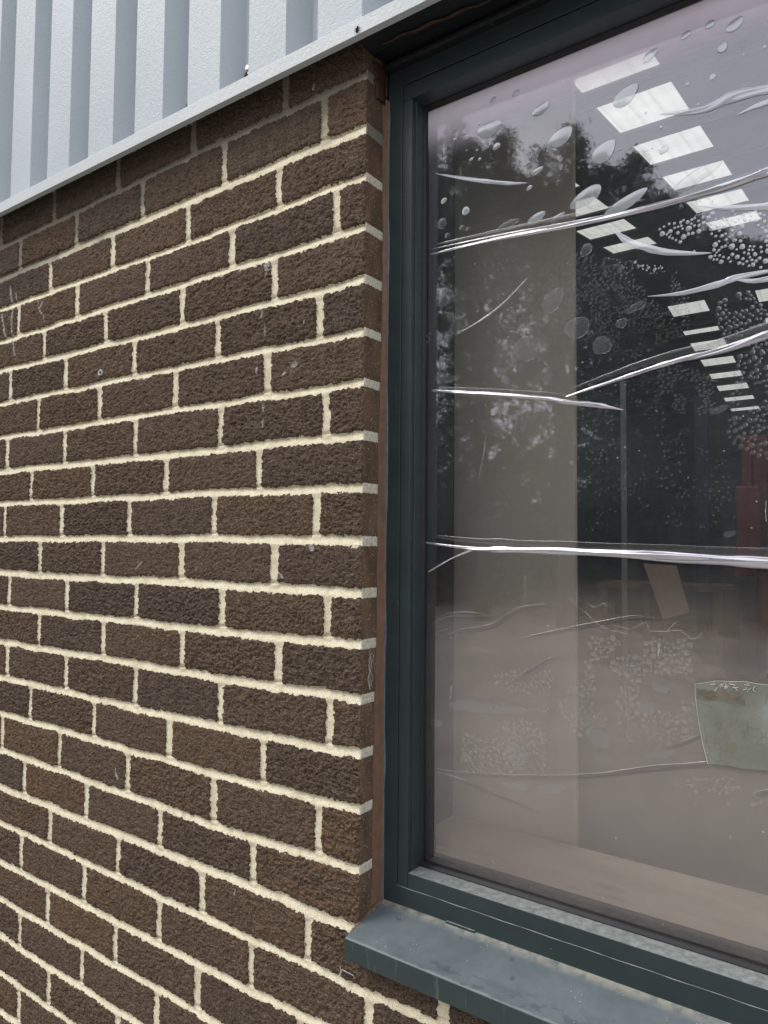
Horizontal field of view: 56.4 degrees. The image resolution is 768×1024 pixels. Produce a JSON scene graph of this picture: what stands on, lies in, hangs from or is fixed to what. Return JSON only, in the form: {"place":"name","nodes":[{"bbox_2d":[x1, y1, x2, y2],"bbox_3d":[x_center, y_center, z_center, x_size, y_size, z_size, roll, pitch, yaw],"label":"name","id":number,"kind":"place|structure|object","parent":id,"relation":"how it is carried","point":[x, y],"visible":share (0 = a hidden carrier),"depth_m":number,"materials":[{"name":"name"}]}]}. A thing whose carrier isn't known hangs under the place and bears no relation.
{"place":"outdoors","nodes":[
{"label":"outdoors","id":0,"kind":"place"},
{"bbox_2d":[578,579,767,895],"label":"floor","id":1,"kind":"structure","parent":0,"point":[638,803],"depth_m":4.75,"materials":[{"name":"concrete"}]},
{"bbox_2d":[453,83,578,846],"bbox_3d":[0.093,0.156,1.253,0.503,2.800,0.012,-2,-3,36],"label":"partition board","id":2,"kind":"object","parent":1,"relation":"on","point":[526,774],"visible":0.42,"depth_m":1.17,"materials":[{"name":"beige paint"}]},
{"bbox_2d":[620,381,628,738],"bbox_3d":[1.925,0.364,5.738,0.043,2.850,0.043,-2,-3,36],"label":"conduit","id":3,"kind":"object","parent":1,"relation":"on","point":[624,563],"visible":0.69,"depth_m":5.72,"materials":[{"name":"grey metal"}]},
{"bbox_2d":[596,580,735,672],"bbox_3d":[3.513,1.423,8.913,1.518,1.071,0.700,-2,-3,36],"label":"workbench","id":4,"kind":"object","parent":1,"relation":"on","point":[645,632],"visible":0.56,"depth_m":8.82,"materials":[{"name":"wood"}]},
{"bbox_2d":[643,563,689,618],"bbox_3d":[3.342,0.942,8.487,0.522,0.657,0.006,-2,-3,36],"label":"cardboard sheet","id":5,"kind":"object","parent":4,"relation":"on","point":[667,587],"visible":1,"depth_m":8.47,"materials":[{"name":"cardboard"}]},
{"bbox_2d":[657,650,702,679],"bbox_3d":[3.405,1.749,8.177,0.533,0.345,0.539,-2,-3,36],"label":"sack","id":6,"kind":"object","parent":1,"relation":"on","point":[674,666],"visible":0.8,"depth_m":8.04,"materials":[{"name":"beige fabric"}]},
{"bbox_2d":[694,394,711,639],"bbox_3d":[5.359,0.073,12.035,0.200,4.100,0.200,-2,-3,36],"label":"post","id":7,"kind":"object","parent":1,"relation":"on","point":[702,494],"visible":0.79,"depth_m":11.97,"materials":[{"name":"grey metal"}]},
{"bbox_2d":[683,663,727,686],"bbox_3d":[3.424,1.756,7.654,0.428,0.280,0.441,0,-3,11],"label":"sack","id":8,"kind":"object","parent":1,"relation":"on","point":[696,673],"visible":0.86,"depth_m":7.54,"materials":[{"name":"beige fabric"}]},
{"bbox_2d":[722,588,736,678],"bbox_3d":[3.942,1.394,8.085,0.160,1.055,0.350,-2,-3,36],"label":"post","id":9,"kind":"object","parent":1,"relation":"on","point":[729,634],"visible":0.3,"depth_m":7.95,"materials":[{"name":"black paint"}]},
{"bbox_2d":[728,435,767,684],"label":"stacker","id":10,"kind":"object","parent":1,"relation":"on","point":[751,584],"visible":0.78,"depth_m":7.79,"materials":[{"name":"red paint"}]},
{"label":"ground","id":11,"kind":"structure","parent":0,"visible":0},
{"bbox_2d":[0,42,491,1023],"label":"brick wall","id":12,"kind":"structure","parent":11,"relation":"on","point":[188,550],"depth_m":1.20,"materials":[{"name":"brown brick"}]},
{"bbox_2d":[0,0,440,216],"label":"metal cladding","id":13,"kind":"structure","parent":12,"relation":"attached to","point":[88,87],"depth_m":1.35,"materials":[{"name":"metal"}]},
{"bbox_2d":[0,190,71,236],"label":"cobweb","id":14,"kind":"object","parent":13,"relation":"attached to","point":[37,211],"visible":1,"depth_m":1.52},
{"bbox_2d":[357,0,552,104],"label":"lintel trim","id":15,"kind":"structure","parent":13,"relation":"attached to","point":[426,32],"depth_m":0.99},
{"bbox_2d":[368,649,373,688],"bbox_3d":[-0.019,0.220,1.006,0.001,0.055,0.014,-2,-3,36],"label":"cobweb","id":16,"kind":"object","parent":12,"relation":"attached to","point":[369,670],"visible":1,"depth_m":1.00,"materials":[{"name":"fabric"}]},
{"bbox_2d":[387,76,388,99],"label":"wall","id":17,"kind":"structure","parent":11,"relation":"on","point":[388,88],"depth_m":1.17,"materials":[{"name":"brown brick"}]},
{"bbox_2d":[436,127,454,823],"bbox_3d":[0.072,-0.109,1.170,0.015,1.260,0.143,-2,-3,36],"label":"reveal lining","id":18,"kind":"object","parent":17,"relation":"attached to","point":[445,571],"visible":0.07,"depth_m":1.20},
{"bbox_2d":[345,0,767,1023],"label":"window","id":19,"kind":"structure","parent":17,"relation":"in","point":[489,944],"depth_m":0.96,"materials":[{"name":"black metal"}]},
{"bbox_2d":[695,681,767,770],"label":"sticker sheet","id":20,"kind":"object","parent":19,"relation":"attached to","point":[733,720],"visible":1,"depth_m":0.79,"materials":[{"name":"paper"}]},
{"bbox_2d":[436,815,767,950],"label":"sill board","id":21,"kind":"object","parent":17,"relation":"attached to","point":[739,915],"visible":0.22,"depth_m":0.96,"materials":[{"name":"beige wood"}]},
{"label":"foundation","id":22,"kind":"structure","parent":0,"visible":0},
{"bbox_2d":[577,459,753,583],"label":"back wall","id":23,"kind":"structure","parent":22,"relation":"on","point":[660,507],"depth_m":33.78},
{"bbox_2d":[575,8,767,468],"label":"roof","id":24,"kind":"structure","parent":23,"relation":"attached to","point":[692,106],"depth_m":15.78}
]}

